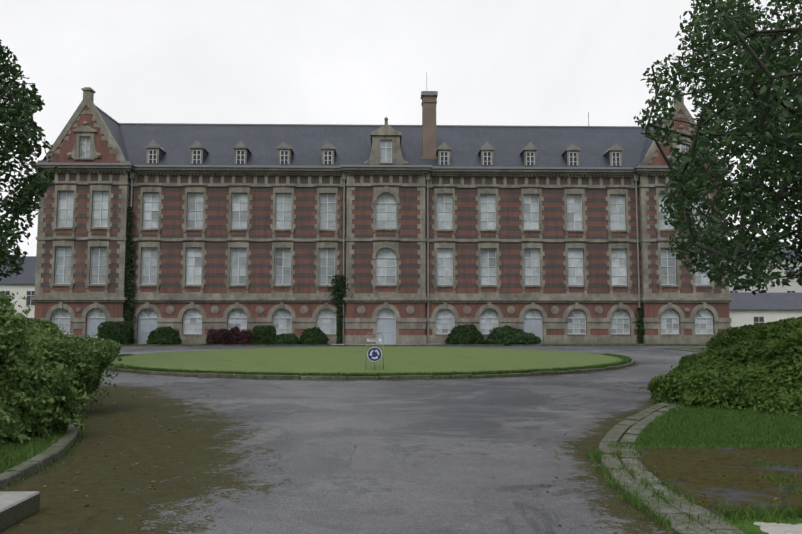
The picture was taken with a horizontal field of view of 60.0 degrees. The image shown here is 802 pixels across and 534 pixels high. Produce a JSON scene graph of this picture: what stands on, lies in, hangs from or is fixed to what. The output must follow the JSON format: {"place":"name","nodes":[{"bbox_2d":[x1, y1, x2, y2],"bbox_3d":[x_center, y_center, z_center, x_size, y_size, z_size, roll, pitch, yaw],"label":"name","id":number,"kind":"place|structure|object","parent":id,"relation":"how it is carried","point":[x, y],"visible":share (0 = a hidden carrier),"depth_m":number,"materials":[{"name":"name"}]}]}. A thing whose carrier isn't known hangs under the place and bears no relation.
{"place":"outdoors","nodes":[
{"label":"outdoors","id":0,"kind":"place"},
{"bbox_2d":[0,284,34,317],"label":"house walls","id":1,"kind":"structure","parent":0,"point":[21,289],"depth_m":77.96,"materials":[{"name":"white paint"}]},
{"bbox_2d":[0,256,35,283],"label":"house roof","id":2,"kind":"structure","parent":1,"relation":"on","point":[27,275],"depth_m":79.56,"materials":[{"name":"grey tile"}]},
{"bbox_2d":[1,291,34,319],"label":"window","id":3,"kind":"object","parent":1,"relation":"in","point":[27,297],"visible":0.07,"depth_m":77.92,"materials":[{"name":"grey glass"}]},
{"bbox_2d":[0,434,54,473],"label":"soil","id":4,"kind":"structure","parent":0,"point":[24,452],"depth_m":8.62,"materials":[{"name":"green plant"}]},
{"bbox_2d":[0,424,68,472],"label":"blades","id":5,"kind":"object","parent":4,"relation":"on","point":[28,446],"visible":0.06,"depth_m":8.74,"materials":[{"name":"green plant"}]},
{"bbox_2d":[0,304,96,446],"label":"shrub","id":6,"kind":"object","parent":4,"relation":"on","point":[34,402],"visible":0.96,"depth_m":9.68,"materials":[{"name":"green plant"}]},
{"bbox_2d":[0,291,126,412],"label":"shrub","id":7,"kind":"object","parent":4,"relation":"on","point":[84,361],"visible":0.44,"depth_m":12.99,"materials":[{"name":"green plant"}]},
{"bbox_2d":[141,344,491,344],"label":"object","id":8,"kind":"object","parent":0,"point":[202,344],"visible":0.17,"depth_m":54.46,"materials":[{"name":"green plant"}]},
{"bbox_2d":[121,344,452,344],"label":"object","id":9,"kind":"object","parent":8,"relation":"on","point":[228,344],"visible":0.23,"depth_m":54.33,"materials":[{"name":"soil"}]},
{"bbox_2d":[146,326,181,344],"bbox_3d":[-18.653,5.498,54.605,2.656,1.776,2.485,0,-5,-1],"label":"rounded shrub","id":10,"kind":"object","parent":9,"relation":"on","point":[166,335],"visible":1,"depth_m":53.93,"materials":[{"name":"green plant"}]},
{"bbox_2d":[299,326,329,344],"bbox_3d":[-6.871,5.553,54.875,2.471,1.714,2.348,0,-5,-1],"label":"bush","id":11,"kind":"object","parent":9,"relation":"on","point":[313,336],"visible":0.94,"depth_m":54.24,"materials":[{"name":"green plant"}]},
{"bbox_2d":[0,346,707,533],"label":"road","id":12,"kind":"structure","parent":0,"point":[420,456],"depth_m":8.93,"materials":[{"name":"grey asphalt"}]},
{"bbox_2d":[0,491,39,530],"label":"concrete slab","id":13,"kind":"structure","parent":12,"relation":"on","point":[16,506],"depth_m":6.06,"materials":[{"name":"grey concrete"}]},
{"bbox_2d":[0,39,56,280],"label":"tree leaves","id":14,"kind":"object","parent":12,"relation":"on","point":[17,116],"visible":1,"depth_m":25.07,"materials":[{"name":"green plant"}]},
{"bbox_2d":[0,408,88,490],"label":"kerb weeds","id":15,"kind":"object","parent":12,"relation":"on","point":[38,471],"visible":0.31,"depth_m":8.55,"materials":[{"name":"green plant"}]},
{"bbox_2d":[20,396,801,533],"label":"leaf litter","id":16,"kind":"object","parent":12,"relation":"on","point":[702,495],"visible":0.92,"depth_m":7.93,"materials":[{"name":"brown plant"}]},
{"bbox_2d":[585,438,801,533],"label":"tufts","id":17,"kind":"object","parent":12,"relation":"on","point":[636,502],"visible":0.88,"depth_m":6.84,"materials":[{"name":"green plant"}]},
{"bbox_2d":[112,346,621,373],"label":"island lawn","id":18,"kind":"structure","parent":0,"point":[320,360],"depth_m":27.54,"materials":[{"name":"green plant"}]},
{"bbox_2d":[107,353,632,375],"bbox_3d":[-1.442,3.870,28.383,24.678,0.130,14.345,0,-5,-1],"label":"grass edge","id":19,"kind":"object","parent":18,"relation":"on","point":[626,359],"visible":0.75,"depth_m":22.34,"materials":[{"name":"green plant"}]},
{"bbox_2d":[365,333,383,368],"bbox_3d":[-0.882,2.836,23.212,0.606,1.263,0.058,0,-5,-1],"label":"sign frame","id":20,"kind":"object","parent":18,"relation":"on","point":[374,354],"visible":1,"depth_m":23.19,"materials":[{"name":"blue"}]},
{"bbox_2d":[30,87,732,344],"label":"building","id":21,"kind":"structure","parent":0,"point":[386,131],"depth_m":56.97,"materials":[{"name":"red brick"}]},
{"bbox_2d":[123,206,137,340],"bbox_3d":[-22.170,0.696,56.132,1.984,11.412,0.487,0,-5,-1],"label":"ivy","id":22,"kind":"object","parent":21,"relation":"attached to","point":[129,306],"visible":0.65,"depth_m":56.13,"materials":[{"name":"green plant"}]},
{"bbox_2d":[87,318,541,343],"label":"building doors","id":23,"kind":"structure","parent":21,"relation":"in","point":[386,327],"depth_m":56.49,"materials":[{"name":"white wood"}]},
{"bbox_2d":[326,275,354,343],"bbox_3d":[-4.918,3.509,56.257,2.406,5.818,0.431,0,-5,-1],"label":"ivy","id":24,"kind":"object","parent":21,"relation":"attached to","point":[339,283],"visible":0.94,"depth_m":56.34,"materials":[{"name":"green plant"}]},
{"bbox_2d":[98,110,665,166],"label":"roof","id":25,"kind":"structure","parent":21,"relation":"attached to","point":[352,145],"depth_m":61.24,"materials":[{"name":"grey tile"}]},
{"bbox_2d":[51,137,712,343],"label":"window frames","id":26,"kind":"structure","parent":21,"relation":"in","point":[327,257],"depth_m":57.21,"materials":[{"name":"white wood"}]},
{"bbox_2d":[53,138,711,333],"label":"building panes","id":27,"kind":"object","parent":26,"relation":"in","point":[385,270],"visible":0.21,"depth_m":57.25,"materials":[{"name":"glass"}]},
{"bbox_2d":[130,112,639,343],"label":"building pipes","id":28,"kind":"object","parent":21,"relation":"attached to","point":[132,177],"visible":0.75,"depth_m":57.11,"materials":[{"name":"grey metal"}]},
{"bbox_2d":[421,96,437,158],"bbox_3d":[2.427,-11.913,59.688,1.400,6.320,1.100,0,-5,-1],"label":"chimney","id":29,"kind":"object","parent":21,"relation":"attached to","point":[428,104],"visible":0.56,"depth_m":59.25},
{"bbox_2d":[635,307,644,343],"bbox_3d":[19.747,4.873,56.743,1.176,3.214,0.442,0,-5,-1],"label":"ivy","id":30,"kind":"object","parent":21,"relation":"attached to","point":[640,325],"visible":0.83,"depth_m":56.74,"materials":[{"name":"green plant"}]},
{"bbox_2d":[36,91,731,169],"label":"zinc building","id":31,"kind":"structure","parent":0,"point":[430,93],"depth_m":57.55,"materials":[{"name":"grey metal"}]},
{"bbox_2d":[329,344,442,345],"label":"entrance paving","id":32,"kind":"structure","parent":0,"point":[363,344],"depth_m":54.80,"materials":[{"name":"grey stone"}]},
{"bbox_2d":[0,0,801,255],"label":"sky","id":33,"kind":"structure","parent":0,"point":[353,62],"materials":[{"name":"white"}]},
{"bbox_2d":[633,0,801,294],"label":"tree leaves","id":34,"kind":"object","parent":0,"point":[773,112],"visible":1,"depth_m":14.89,"materials":[{"name":"green plant"}]},
{"bbox_2d":[635,349,801,533],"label":"verge","id":35,"kind":"structure","parent":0,"point":[697,472],"depth_m":7.67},
{"bbox_2d":[635,402,801,444],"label":"grass","id":36,"kind":"object","parent":35,"relation":"on","point":[697,433],"visible":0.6,"depth_m":11.03,"materials":[{"name":"green plant"}]},
{"bbox_2d":[636,316,801,416],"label":"shrub","id":37,"kind":"object","parent":35,"relation":"on","point":[754,367],"visible":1,"depth_m":13.87,"materials":[{"name":"green plant"}]},
{"bbox_2d":[729,310,801,327],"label":"annex walls","id":38,"kind":"structure","parent":0,"point":[741,317],"depth_m":67.53,"materials":[{"name":"white paint"}]},
{"bbox_2d":[729,292,801,309],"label":"annex roof","id":39,"kind":"structure","parent":38,"relation":"on","point":[768,301],"depth_m":69.83,"materials":[{"name":"grey tile"}]},
{"bbox_2d":[754,317,799,323],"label":"window","id":40,"kind":"structure","parent":38,"relation":"in","point":[760,320],"depth_m":67.47,"materials":[{"name":"grey glass"}]},
{"bbox_2d":[729,258,801,292],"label":"block walls","id":41,"kind":"structure","parent":0,"point":[795,286],"depth_m":86.08,"materials":[{"name":"white paint"}]},
{"bbox_2d":[730,267,794,291],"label":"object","id":42,"kind":"object","parent":41,"relation":"in","point":[787,271],"visible":0.02,"depth_m":86.15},
{"bbox_2d":[732,241,800,257],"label":"roof","id":43,"kind":"structure","parent":41,"relation":"on","point":[786,251],"depth_m":88.54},
{"label":"ground","id":44,"kind":"structure","parent":0,"visible":0},
{"bbox_2d":[97,321,133,344],"bbox_3d":[-22.396,5.178,54.561,2.493,1.978,1.780,0,-5,-1],"label":"hedge","id":45,"kind":"object","parent":44,"relation":"on","point":[121,332],"visible":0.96,"depth_m":53.91,"materials":[{"name":"green plant"}]},
{"bbox_2d":[205,329,217,344],"bbox_3d":[-14.803,5.572,54.682,1.138,1.480,1.117,0,-5,-1],"label":"berberis","id":46,"kind":"object","parent":44,"relation":"on","point":[210,337],"visible":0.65,"depth_m":54.31,"materials":[{"name":"red plant"}]},
{"bbox_2d":[215,328,229,344],"bbox_3d":[-13.953,5.575,54.421,1.141,1.535,1.117,0,-5,-1],"label":"berberis","id":47,"kind":"object","parent":44,"relation":"on","point":[222,337],"visible":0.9,"depth_m":54.06,"materials":[{"name":"red plant"}]},
{"bbox_2d":[228,326,240,344],"bbox_3d":[-13.108,5.499,54.751,1.126,1.752,1.147,0,-5,-1],"label":"berberis","id":48,"kind":"object","parent":44,"relation":"on","point":[234,334],"visible":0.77,"depth_m":54.36,"materials":[{"name":"red plant"}]},
{"bbox_2d":[239,329,251,344],"bbox_3d":[-12.128,5.579,54.471,1.156,1.498,1.090,0,-5,-1],"label":"berberis","id":49,"kind":"object","parent":44,"relation":"on","point":[245,337],"visible":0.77,"depth_m":54.09,"materials":[{"name":"red plant"}]},
{"bbox_2d":[251,325,275,344],"bbox_3d":[-10.819,5.494,54.804,1.908,1.870,1.596,0,-5,-1],"label":"box","id":50,"kind":"object","parent":44,"relation":"on","point":[263,334],"visible":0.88,"depth_m":54.22,"materials":[{"name":"green plant"}]},
{"bbox_2d":[273,333,299,344],"bbox_3d":[-9.136,5.757,54.784,2.425,1.146,1.802,0,-5,-1],"label":"bush","id":51,"kind":"object","parent":44,"relation":"on","point":[286,339],"visible":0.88,"depth_m":54.27,"materials":[{"name":"green plant"}]},
{"bbox_2d":[0,344,744,533],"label":"kerbs","id":52,"kind":"structure","parent":44,"relation":"on","point":[633,426],"depth_m":9.54,"materials":[{"name":"stone"}]},
{"bbox_2d":[444,323,484,344],"bbox_3d":[5.118,5.452,55.172,3.386,2.035,2.551,0,-5,-1],"label":"rounded shrub","id":53,"kind":"object","parent":44,"relation":"on","point":[466,333],"visible":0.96,"depth_m":54.40,"materials":[{"name":"green plant"}]},
{"bbox_2d":[484,325,542,345],"bbox_3d":[8.820,5.581,55.177,5.052,1.960,3.390,0,-5,-1],"label":"juniper","id":54,"kind":"object","parent":44,"relation":"on","point":[506,335],"visible":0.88,"depth_m":54.34,"materials":[{"name":"green plant"}]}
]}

